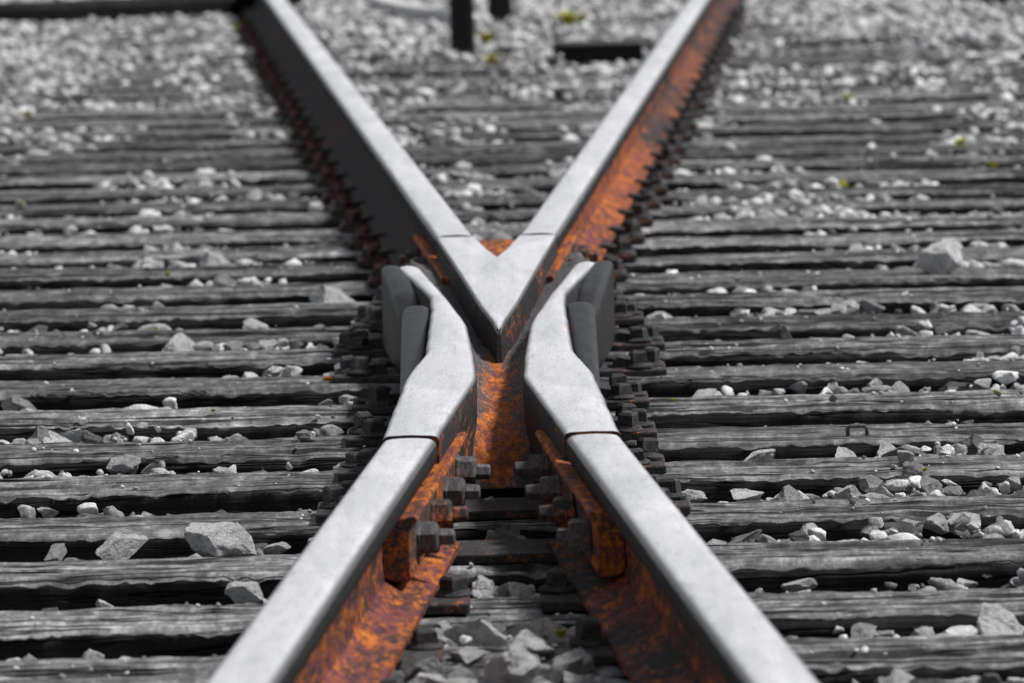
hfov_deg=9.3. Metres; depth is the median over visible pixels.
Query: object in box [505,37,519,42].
ballast stone
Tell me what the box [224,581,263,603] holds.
ballast stone
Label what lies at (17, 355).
ballast stone
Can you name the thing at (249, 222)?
railway sleeper
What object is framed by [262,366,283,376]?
ballast stone
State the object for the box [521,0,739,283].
rail
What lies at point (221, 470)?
ballast stone
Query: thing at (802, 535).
ballast stone
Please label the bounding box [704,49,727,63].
tie plate
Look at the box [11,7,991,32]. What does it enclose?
railway sleeper
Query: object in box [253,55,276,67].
tie plate
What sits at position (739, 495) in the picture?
ballast stone
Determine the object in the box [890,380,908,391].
ballast stone
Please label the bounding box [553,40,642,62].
timber offcut
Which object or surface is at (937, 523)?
ballast stone
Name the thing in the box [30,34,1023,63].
railway sleeper
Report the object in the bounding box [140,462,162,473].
ballast stone
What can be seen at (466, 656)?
ballast stone
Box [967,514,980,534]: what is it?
ballast stone
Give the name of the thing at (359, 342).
tie plate
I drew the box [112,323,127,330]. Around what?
ballast stone
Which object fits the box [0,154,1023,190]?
railway sleeper
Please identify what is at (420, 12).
concrete kerb
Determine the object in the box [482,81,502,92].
ballast stone
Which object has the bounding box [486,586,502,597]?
ballast stone
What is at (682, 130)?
tie plate
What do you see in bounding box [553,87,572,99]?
ballast stone
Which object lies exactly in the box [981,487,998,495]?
ballast stone
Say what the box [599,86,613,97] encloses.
ballast stone
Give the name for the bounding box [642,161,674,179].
tie plate
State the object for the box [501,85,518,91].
ballast stone
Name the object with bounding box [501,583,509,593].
ballast stone
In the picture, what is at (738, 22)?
tie plate
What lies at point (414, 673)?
ballast stone
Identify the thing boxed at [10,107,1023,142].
railway sleeper
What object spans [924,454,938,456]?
ballast stone
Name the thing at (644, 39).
ballast stone
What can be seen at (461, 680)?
ballast stone
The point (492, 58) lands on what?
weed
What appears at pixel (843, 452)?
ballast stone
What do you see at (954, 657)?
railway sleeper
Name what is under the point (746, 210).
ballast stone
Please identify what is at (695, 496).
ballast stone
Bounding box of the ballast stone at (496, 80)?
[490,77,503,87]
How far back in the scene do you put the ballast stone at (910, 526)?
9.27 m
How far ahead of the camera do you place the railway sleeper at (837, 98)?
19.86 m
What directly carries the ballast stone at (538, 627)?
on the ballast bed
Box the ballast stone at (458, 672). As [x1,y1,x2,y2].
[447,667,473,678]
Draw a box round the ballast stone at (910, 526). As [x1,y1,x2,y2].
[901,518,922,534]
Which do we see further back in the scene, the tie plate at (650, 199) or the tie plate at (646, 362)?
the tie plate at (650, 199)
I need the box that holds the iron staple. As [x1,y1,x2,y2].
[846,424,868,435]
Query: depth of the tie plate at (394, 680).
7.52 m
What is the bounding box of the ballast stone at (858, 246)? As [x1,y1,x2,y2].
[848,243,864,250]
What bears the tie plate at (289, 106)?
on the railway sleeper at (106, 124)
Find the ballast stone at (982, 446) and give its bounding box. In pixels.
[976,443,1004,454]
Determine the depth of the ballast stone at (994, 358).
11.75 m
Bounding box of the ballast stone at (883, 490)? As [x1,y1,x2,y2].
[864,486,893,497]
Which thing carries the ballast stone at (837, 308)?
on the railway sleeper at (728, 328)
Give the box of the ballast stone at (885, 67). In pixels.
[878,65,896,71]
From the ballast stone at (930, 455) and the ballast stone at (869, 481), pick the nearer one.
the ballast stone at (869, 481)
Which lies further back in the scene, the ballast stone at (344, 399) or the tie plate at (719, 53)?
the tie plate at (719, 53)
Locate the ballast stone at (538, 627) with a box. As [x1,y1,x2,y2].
[507,617,568,639]
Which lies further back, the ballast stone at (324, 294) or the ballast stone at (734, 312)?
the ballast stone at (324, 294)
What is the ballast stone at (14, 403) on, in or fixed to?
on the ballast bed
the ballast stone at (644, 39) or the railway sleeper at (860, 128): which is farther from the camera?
the ballast stone at (644, 39)
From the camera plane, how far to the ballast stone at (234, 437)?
10.76 m
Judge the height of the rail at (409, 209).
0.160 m
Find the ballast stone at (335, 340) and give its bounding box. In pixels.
[332,337,338,344]
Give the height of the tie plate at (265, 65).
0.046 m
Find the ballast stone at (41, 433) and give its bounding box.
[34,425,50,442]
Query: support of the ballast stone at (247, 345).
on the ballast at (362, 30)
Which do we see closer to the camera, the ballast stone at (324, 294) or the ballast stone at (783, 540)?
the ballast stone at (783, 540)
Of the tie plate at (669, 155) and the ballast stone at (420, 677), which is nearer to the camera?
the ballast stone at (420, 677)
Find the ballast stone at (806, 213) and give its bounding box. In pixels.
[795,210,817,216]
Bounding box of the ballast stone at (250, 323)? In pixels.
[243,318,268,328]
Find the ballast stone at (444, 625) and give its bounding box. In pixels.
[432,620,452,630]
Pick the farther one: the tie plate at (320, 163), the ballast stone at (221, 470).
the tie plate at (320, 163)
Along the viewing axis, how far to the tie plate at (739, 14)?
24.88 m
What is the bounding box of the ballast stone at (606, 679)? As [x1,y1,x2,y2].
[598,675,630,682]
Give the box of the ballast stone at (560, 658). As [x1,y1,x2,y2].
[553,655,575,664]
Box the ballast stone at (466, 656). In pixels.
[449,648,489,664]
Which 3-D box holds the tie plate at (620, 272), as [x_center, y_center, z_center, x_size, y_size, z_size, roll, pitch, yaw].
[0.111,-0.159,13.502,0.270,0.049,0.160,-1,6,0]
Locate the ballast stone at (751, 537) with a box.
[727,529,761,543]
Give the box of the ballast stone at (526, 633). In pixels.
[509,629,539,645]
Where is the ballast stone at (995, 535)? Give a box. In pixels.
[983,533,1003,537]
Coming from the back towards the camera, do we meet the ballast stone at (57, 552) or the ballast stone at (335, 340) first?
the ballast stone at (335, 340)
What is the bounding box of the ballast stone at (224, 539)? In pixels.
[184,521,256,557]
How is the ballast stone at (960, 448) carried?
on the ballast at (362, 30)
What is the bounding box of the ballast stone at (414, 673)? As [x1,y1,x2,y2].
[405,669,420,682]
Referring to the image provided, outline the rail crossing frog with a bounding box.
[381,235,620,488]
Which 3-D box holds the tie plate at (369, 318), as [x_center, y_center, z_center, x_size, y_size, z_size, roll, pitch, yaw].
[-0.027,-0.057,12.498,0.576,0.048,0.161,-1,6,0]
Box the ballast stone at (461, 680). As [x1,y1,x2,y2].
[425,677,487,682]
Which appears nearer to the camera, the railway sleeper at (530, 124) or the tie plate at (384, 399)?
the tie plate at (384, 399)
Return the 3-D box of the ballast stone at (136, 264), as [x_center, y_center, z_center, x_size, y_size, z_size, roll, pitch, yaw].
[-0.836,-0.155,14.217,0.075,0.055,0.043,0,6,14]
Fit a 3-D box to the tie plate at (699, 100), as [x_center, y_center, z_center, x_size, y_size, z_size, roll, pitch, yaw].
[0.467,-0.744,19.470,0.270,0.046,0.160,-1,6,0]
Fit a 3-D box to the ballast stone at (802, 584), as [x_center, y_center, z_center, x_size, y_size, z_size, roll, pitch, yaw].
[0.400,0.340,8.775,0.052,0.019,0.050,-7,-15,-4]
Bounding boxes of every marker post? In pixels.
[449,0,474,57]
[487,0,511,21]
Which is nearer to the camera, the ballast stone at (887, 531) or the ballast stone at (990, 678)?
the ballast stone at (990, 678)
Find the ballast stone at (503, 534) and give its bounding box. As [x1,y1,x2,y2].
[495,528,518,539]
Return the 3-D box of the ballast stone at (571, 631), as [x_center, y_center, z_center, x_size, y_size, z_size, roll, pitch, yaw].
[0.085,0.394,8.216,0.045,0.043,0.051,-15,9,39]
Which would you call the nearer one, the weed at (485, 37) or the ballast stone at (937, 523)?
the ballast stone at (937, 523)
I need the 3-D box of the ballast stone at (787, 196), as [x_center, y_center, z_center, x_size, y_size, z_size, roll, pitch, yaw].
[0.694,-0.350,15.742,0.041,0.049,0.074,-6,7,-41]
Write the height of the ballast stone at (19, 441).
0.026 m
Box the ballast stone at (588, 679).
[580,675,599,682]
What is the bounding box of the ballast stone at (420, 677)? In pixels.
[410,672,444,682]
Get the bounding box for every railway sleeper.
[0,10,1023,38]
[0,17,1023,42]
[0,22,1023,49]
[0,49,1020,77]
[0,55,1021,86]
[0,64,1023,93]
[0,72,1023,102]
[0,89,1023,120]
[0,99,1023,131]
[0,119,1023,154]
[0,131,1023,164]
[0,142,1023,176]
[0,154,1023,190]
[0,168,1023,204]
[0,183,1023,218]
[0,198,1023,235]
[0,213,1023,253]
[0,229,1023,268]
[0,246,1023,290]
[0,266,1023,310]
[0,286,1023,331]
[0,311,1023,355]
[0,334,1023,380]
[0,360,1023,410]
[0,389,1023,442]
[0,422,1023,478]
[0,454,1023,518]
[0,494,1023,561]
[0,538,1023,610]
[0,588,1023,660]
[0,634,1023,682]
[1,82,1023,111]
[4,44,1012,70]
[9,27,995,54]
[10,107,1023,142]
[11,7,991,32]
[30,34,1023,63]
[189,1,932,23]
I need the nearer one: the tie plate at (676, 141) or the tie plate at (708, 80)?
the tie plate at (676, 141)
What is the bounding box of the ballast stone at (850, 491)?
[834,485,861,498]
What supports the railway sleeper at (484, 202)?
on the ballast bed
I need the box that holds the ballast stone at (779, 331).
[769,324,791,338]
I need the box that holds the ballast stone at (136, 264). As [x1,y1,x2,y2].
[131,262,140,267]
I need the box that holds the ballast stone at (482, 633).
[442,619,508,646]
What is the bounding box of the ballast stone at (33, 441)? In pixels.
[25,438,40,443]
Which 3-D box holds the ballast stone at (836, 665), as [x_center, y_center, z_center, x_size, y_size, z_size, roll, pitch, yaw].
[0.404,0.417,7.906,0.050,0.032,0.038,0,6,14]
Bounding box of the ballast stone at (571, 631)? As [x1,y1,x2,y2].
[567,626,575,635]
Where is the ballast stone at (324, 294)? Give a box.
[309,285,355,302]
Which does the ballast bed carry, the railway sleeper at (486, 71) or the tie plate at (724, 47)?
the railway sleeper at (486, 71)
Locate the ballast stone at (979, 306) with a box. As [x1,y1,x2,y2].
[964,303,983,310]
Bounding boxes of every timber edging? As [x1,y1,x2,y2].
[0,0,301,25]
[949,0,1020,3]
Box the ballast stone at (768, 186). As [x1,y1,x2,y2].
[760,184,775,188]
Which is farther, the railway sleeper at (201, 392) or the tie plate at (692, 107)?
the tie plate at (692, 107)
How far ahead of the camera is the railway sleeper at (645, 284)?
13.40 m
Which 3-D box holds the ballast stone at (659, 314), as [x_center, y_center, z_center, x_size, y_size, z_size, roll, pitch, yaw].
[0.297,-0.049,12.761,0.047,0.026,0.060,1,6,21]
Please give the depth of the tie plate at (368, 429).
10.43 m
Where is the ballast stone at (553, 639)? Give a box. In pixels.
[547,633,572,645]
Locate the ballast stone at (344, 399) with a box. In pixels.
[339,395,357,404]
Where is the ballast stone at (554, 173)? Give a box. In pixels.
[549,168,562,177]
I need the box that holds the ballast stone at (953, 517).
[947,512,975,532]
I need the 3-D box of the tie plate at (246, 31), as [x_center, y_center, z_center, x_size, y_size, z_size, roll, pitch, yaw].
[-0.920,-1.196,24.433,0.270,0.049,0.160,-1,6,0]
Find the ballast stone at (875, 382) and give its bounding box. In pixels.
[866,378,882,387]
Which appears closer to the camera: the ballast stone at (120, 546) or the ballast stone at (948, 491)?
the ballast stone at (120, 546)
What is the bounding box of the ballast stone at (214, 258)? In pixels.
[200,251,229,265]
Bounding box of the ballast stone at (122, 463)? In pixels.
[113,454,140,473]
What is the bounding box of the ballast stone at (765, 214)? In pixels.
[755,210,777,217]
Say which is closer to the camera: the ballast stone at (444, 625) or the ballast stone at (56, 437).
the ballast stone at (444, 625)
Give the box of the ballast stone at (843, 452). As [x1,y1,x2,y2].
[835,446,855,457]
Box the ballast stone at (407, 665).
[400,650,437,677]
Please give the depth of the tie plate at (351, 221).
14.92 m
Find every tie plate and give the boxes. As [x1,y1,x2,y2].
[233,16,253,28]
[236,23,256,34]
[239,28,260,40]
[243,35,264,46]
[246,40,268,50]
[251,46,272,60]
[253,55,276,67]
[257,60,280,74]
[261,69,285,82]
[265,75,290,90]
[270,87,295,99]
[275,91,300,108]
[280,100,306,117]
[285,110,312,127]
[290,121,318,138]
[296,130,325,149]
[303,145,332,161]
[309,153,339,174]
[315,474,690,522]
[316,167,347,187]
[323,183,355,201]
[331,194,364,215]
[333,324,664,356]
[333,346,666,383]
[338,437,666,481]
[339,210,373,231]
[345,403,656,446]
[348,228,383,249]
[352,373,649,414]
[353,296,644,330]
[357,244,394,266]
[368,263,402,286]
[372,278,623,306]
[380,677,404,682]
[394,627,443,669]
[424,574,471,614]
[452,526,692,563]
[538,569,586,611]
[568,617,619,665]
[593,256,627,280]
[599,235,636,260]
[609,218,644,243]
[618,203,652,225]
[627,191,660,208]
[635,173,667,193]
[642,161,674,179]
[650,144,680,165]
[656,135,686,153]
[663,121,692,140]
[669,112,697,129]
[675,102,702,118]
[680,94,707,108]
[685,81,711,98]
[690,73,715,89]
[695,65,719,79]
[699,56,723,72]
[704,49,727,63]
[708,43,730,56]
[712,37,734,49]
[715,30,737,41]
[719,22,740,35]
[722,17,743,29]
[726,9,746,22]
[729,4,746,14]
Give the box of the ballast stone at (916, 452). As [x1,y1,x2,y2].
[881,445,921,456]
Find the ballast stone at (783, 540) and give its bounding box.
[770,539,791,541]
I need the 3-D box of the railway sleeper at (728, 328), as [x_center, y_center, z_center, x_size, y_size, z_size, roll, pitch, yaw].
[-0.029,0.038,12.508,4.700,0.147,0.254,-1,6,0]
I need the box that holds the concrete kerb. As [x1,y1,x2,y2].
[363,0,449,23]
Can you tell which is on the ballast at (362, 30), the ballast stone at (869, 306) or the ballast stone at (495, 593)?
the ballast stone at (869, 306)
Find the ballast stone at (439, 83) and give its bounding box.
[432,81,445,93]
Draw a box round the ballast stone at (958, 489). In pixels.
[951,485,964,495]
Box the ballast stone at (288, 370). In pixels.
[281,365,296,376]
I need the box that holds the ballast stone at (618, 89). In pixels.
[611,86,625,93]
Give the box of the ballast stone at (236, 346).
[223,342,247,350]
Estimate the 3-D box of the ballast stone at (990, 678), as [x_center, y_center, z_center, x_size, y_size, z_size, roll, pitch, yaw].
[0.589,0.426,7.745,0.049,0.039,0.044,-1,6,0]
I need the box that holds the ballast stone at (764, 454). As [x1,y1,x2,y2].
[744,448,775,460]
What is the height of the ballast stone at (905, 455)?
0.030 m
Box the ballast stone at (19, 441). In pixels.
[10,438,25,443]
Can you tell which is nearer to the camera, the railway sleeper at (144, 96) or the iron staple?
the iron staple
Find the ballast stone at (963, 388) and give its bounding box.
[937,386,973,391]
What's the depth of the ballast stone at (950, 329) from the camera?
12.28 m
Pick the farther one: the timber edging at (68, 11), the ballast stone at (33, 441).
the timber edging at (68, 11)
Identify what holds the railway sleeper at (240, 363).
on the ballast bed
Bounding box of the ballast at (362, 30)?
[0,0,1023,682]
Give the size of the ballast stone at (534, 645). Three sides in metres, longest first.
0.070 x 0.057 x 0.028 m
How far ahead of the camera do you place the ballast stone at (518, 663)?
7.73 m
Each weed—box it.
[21,110,32,117]
[231,23,246,31]
[477,30,498,43]
[481,54,503,65]
[552,10,579,26]
[554,627,568,637]
[574,12,588,23]
[837,179,847,186]
[842,94,853,100]
[953,137,967,145]
[986,160,999,168]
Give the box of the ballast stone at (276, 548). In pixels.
[264,542,290,554]
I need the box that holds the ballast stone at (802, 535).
[789,530,809,540]
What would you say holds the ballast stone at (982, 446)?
on the ballast bed
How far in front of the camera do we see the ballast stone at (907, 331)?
12.34 m
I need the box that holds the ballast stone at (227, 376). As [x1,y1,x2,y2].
[222,375,239,377]
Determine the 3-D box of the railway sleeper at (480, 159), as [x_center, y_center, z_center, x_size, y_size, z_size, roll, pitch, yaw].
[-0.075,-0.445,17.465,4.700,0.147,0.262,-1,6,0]
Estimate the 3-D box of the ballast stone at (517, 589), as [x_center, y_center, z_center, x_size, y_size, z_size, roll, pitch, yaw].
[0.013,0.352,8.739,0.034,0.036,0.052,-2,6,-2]
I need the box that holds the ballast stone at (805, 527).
[799,523,818,533]
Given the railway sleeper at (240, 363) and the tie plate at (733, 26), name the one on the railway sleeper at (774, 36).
the tie plate at (733, 26)
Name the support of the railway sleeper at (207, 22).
on the ballast bed
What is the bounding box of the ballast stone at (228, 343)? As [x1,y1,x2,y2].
[222,341,243,347]
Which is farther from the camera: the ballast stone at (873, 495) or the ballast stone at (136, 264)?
the ballast stone at (136, 264)
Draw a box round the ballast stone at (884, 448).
[877,443,895,456]
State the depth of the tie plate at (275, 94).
20.39 m
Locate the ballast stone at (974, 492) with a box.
[966,489,984,495]
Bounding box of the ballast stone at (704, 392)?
[693,388,716,396]
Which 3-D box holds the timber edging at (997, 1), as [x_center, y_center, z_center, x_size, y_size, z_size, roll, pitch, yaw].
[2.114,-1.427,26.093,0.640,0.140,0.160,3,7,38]
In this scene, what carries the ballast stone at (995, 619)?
on the ballast at (362, 30)
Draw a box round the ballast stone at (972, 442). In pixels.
[962,434,983,454]
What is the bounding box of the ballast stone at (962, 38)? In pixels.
[957,34,968,44]
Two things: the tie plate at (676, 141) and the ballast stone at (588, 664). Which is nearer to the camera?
the ballast stone at (588, 664)
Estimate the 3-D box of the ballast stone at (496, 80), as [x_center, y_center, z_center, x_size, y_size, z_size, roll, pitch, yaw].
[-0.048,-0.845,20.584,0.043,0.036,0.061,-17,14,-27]
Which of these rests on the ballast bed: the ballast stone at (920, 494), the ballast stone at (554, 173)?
the ballast stone at (920, 494)
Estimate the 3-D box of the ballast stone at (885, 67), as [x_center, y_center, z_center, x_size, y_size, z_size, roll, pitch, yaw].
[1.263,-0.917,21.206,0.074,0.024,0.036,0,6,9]
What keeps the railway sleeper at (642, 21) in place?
on the ballast bed
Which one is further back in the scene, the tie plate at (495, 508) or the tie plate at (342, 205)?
the tie plate at (342, 205)
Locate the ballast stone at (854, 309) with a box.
[840,300,859,313]
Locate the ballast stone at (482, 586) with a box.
[471,575,493,597]
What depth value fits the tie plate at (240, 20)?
25.39 m
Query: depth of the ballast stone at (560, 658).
7.86 m
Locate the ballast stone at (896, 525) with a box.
[879,522,901,532]
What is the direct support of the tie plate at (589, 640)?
on the railway sleeper at (954, 657)
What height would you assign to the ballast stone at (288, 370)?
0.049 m
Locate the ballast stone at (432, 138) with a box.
[423,132,443,144]
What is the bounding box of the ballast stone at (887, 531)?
[882,528,898,539]
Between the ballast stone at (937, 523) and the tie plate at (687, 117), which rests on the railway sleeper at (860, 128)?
the tie plate at (687, 117)
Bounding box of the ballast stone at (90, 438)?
[82,434,102,442]
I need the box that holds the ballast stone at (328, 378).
[323,376,332,380]
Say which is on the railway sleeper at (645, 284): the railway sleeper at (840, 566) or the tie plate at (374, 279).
the tie plate at (374, 279)
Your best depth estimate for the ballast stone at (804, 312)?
12.67 m
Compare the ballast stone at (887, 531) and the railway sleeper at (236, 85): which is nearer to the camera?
the ballast stone at (887, 531)
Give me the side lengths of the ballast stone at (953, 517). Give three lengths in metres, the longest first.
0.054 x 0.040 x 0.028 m
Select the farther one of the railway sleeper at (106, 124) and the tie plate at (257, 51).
the tie plate at (257, 51)
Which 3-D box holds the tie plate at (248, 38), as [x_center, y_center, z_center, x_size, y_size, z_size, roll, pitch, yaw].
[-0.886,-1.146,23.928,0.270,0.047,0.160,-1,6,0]
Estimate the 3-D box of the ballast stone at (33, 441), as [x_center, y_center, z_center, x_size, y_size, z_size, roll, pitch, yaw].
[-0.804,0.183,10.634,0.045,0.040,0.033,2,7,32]
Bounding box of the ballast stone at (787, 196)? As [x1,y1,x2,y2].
[777,192,797,202]
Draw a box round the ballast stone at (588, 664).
[563,647,594,671]
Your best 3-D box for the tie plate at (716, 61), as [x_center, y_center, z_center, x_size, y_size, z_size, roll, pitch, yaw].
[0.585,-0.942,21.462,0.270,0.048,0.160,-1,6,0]
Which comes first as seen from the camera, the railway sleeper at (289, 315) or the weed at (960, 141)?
the railway sleeper at (289, 315)
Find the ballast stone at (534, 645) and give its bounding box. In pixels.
[508,636,558,654]
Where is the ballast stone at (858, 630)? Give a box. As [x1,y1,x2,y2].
[851,623,876,637]
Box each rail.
[207,432,490,682]
[242,0,471,285]
[513,430,818,682]
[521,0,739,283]
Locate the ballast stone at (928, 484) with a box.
[920,476,941,495]
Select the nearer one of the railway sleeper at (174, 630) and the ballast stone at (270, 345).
the railway sleeper at (174, 630)
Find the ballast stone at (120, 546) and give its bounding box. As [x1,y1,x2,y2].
[96,532,148,559]
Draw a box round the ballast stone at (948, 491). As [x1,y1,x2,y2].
[940,486,956,495]
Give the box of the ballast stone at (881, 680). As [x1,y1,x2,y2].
[874,677,887,682]
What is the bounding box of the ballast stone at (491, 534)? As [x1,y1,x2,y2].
[486,530,497,539]
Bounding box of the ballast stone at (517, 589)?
[508,582,532,596]
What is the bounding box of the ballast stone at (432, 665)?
[415,657,443,673]
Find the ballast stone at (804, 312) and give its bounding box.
[792,310,816,315]
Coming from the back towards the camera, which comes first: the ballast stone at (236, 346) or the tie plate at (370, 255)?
the tie plate at (370, 255)
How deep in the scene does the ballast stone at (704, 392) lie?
11.26 m
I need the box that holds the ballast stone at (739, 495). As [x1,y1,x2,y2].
[730,489,763,501]
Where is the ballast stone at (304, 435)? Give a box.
[296,430,315,440]
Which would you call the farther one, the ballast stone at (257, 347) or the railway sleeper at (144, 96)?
the railway sleeper at (144, 96)
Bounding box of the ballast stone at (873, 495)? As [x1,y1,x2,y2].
[859,492,889,497]
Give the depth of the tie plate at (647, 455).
9.96 m
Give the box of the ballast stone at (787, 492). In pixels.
[775,485,803,500]
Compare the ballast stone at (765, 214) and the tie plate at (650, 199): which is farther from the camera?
the tie plate at (650, 199)
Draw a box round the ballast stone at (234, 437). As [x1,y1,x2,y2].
[223,435,247,439]
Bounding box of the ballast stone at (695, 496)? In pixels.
[682,489,706,502]
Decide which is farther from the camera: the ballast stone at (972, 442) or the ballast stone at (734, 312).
the ballast stone at (734, 312)
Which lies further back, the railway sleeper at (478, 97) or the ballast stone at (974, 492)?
the railway sleeper at (478, 97)
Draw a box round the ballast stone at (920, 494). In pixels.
[909,492,926,496]
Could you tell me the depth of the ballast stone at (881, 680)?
7.86 m
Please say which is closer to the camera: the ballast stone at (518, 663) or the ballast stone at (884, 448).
the ballast stone at (518, 663)
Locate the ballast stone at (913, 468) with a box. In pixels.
[900,461,928,489]
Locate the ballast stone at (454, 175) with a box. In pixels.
[450,170,460,179]
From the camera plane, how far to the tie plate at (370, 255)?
13.94 m
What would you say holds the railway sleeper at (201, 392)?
on the ballast bed
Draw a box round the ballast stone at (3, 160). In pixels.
[0,157,9,164]
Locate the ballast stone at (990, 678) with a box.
[976,673,1001,682]
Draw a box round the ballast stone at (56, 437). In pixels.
[43,430,71,442]
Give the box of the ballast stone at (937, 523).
[923,513,948,533]
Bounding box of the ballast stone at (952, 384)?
[940,382,970,388]
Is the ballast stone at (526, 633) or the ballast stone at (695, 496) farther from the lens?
the ballast stone at (695, 496)
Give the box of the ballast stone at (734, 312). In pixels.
[730,308,745,315]
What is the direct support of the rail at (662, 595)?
on the tie plate at (589, 640)
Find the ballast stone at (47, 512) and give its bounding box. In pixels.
[37,507,58,517]
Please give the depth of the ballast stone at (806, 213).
15.21 m
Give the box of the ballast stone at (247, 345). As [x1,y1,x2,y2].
[242,342,256,348]
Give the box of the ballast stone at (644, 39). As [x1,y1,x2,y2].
[638,36,648,43]
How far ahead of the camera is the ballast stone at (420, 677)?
7.77 m
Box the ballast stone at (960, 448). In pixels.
[951,443,967,454]
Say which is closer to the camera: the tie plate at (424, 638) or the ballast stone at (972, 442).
the tie plate at (424, 638)
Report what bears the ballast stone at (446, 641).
on the ballast bed
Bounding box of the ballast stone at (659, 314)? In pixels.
[645,311,671,317]
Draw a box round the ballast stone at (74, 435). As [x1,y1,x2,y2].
[59,429,91,441]
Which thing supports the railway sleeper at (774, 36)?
on the ballast bed
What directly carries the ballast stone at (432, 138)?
on the ballast at (362, 30)
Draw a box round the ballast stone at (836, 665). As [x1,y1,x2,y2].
[827,662,845,667]
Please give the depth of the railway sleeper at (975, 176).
16.38 m
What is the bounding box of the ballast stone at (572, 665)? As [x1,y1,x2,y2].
[550,656,584,682]
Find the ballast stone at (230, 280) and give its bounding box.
[212,274,236,285]
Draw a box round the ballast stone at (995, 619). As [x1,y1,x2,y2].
[976,603,1023,635]
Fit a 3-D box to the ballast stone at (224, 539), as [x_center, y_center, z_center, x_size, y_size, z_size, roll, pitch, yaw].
[-0.431,0.298,9.271,0.115,0.062,0.066,0,6,18]
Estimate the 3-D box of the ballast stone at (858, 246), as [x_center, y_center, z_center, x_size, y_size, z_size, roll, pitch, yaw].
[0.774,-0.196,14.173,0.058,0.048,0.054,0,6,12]
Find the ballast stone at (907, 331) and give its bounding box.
[895,326,919,335]
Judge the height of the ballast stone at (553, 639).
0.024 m
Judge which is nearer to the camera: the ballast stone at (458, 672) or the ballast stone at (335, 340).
the ballast stone at (458, 672)
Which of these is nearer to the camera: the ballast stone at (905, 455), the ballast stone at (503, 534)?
the ballast stone at (503, 534)
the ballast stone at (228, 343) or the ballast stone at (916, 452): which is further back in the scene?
the ballast stone at (228, 343)
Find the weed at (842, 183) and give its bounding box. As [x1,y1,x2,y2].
[837,179,847,186]
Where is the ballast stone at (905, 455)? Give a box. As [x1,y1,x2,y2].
[897,450,914,462]
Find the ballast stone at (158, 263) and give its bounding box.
[145,260,163,267]
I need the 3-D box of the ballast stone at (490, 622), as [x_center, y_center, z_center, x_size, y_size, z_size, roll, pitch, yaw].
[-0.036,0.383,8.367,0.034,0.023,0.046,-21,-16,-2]
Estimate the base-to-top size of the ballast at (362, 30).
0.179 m
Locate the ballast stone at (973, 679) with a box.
[963,676,980,682]
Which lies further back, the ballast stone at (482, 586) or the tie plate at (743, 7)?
the tie plate at (743, 7)
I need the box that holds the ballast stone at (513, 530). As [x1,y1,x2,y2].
[509,525,519,536]
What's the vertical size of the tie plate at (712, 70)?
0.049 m
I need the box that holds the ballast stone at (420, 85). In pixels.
[410,82,430,89]
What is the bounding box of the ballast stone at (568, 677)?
[563,671,583,682]
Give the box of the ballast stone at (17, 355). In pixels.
[5,354,28,355]
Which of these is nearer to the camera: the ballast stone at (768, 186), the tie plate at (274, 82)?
the ballast stone at (768, 186)
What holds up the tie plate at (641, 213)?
on the railway sleeper at (77, 243)
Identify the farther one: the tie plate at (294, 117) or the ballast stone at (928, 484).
the tie plate at (294, 117)
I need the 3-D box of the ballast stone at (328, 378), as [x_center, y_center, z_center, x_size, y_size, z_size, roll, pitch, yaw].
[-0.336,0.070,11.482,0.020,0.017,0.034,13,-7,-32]
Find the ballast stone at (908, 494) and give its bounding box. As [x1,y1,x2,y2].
[886,478,919,496]
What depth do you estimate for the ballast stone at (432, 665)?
7.81 m
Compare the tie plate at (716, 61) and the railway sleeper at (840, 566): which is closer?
the railway sleeper at (840, 566)
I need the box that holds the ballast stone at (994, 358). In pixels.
[985,356,1002,360]
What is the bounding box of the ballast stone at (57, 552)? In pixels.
[44,543,66,561]
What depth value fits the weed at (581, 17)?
24.98 m
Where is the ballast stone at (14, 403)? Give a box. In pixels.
[1,396,37,410]
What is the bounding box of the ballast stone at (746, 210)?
[735,205,751,217]
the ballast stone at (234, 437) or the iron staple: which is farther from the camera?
the ballast stone at (234, 437)
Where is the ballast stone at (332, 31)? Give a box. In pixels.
[328,28,339,41]
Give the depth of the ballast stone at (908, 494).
9.85 m
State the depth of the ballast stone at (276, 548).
9.29 m
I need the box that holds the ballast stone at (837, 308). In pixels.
[831,303,846,314]
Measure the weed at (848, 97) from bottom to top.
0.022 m
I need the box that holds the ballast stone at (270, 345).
[257,341,278,348]
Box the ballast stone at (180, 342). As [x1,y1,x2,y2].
[162,333,194,351]
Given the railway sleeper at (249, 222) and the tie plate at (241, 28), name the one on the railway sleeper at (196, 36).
the tie plate at (241, 28)
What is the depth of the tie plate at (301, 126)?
18.41 m
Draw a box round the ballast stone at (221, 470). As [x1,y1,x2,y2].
[213,467,233,472]
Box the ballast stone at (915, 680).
[910,678,949,682]
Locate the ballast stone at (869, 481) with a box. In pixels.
[858,474,882,491]
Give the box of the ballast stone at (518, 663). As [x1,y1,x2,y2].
[483,644,551,682]
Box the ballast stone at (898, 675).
[886,668,914,682]
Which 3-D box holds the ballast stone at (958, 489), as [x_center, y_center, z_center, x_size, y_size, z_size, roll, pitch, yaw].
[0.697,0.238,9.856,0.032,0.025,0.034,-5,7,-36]
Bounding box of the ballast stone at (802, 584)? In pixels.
[781,578,817,591]
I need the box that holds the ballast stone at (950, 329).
[935,324,962,334]
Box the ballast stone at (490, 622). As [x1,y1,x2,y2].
[476,618,493,624]
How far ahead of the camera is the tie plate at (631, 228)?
14.42 m
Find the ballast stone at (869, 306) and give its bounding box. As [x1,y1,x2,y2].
[858,299,882,314]
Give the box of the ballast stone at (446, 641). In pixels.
[434,628,457,646]
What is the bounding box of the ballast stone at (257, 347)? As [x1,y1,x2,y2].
[248,344,263,349]

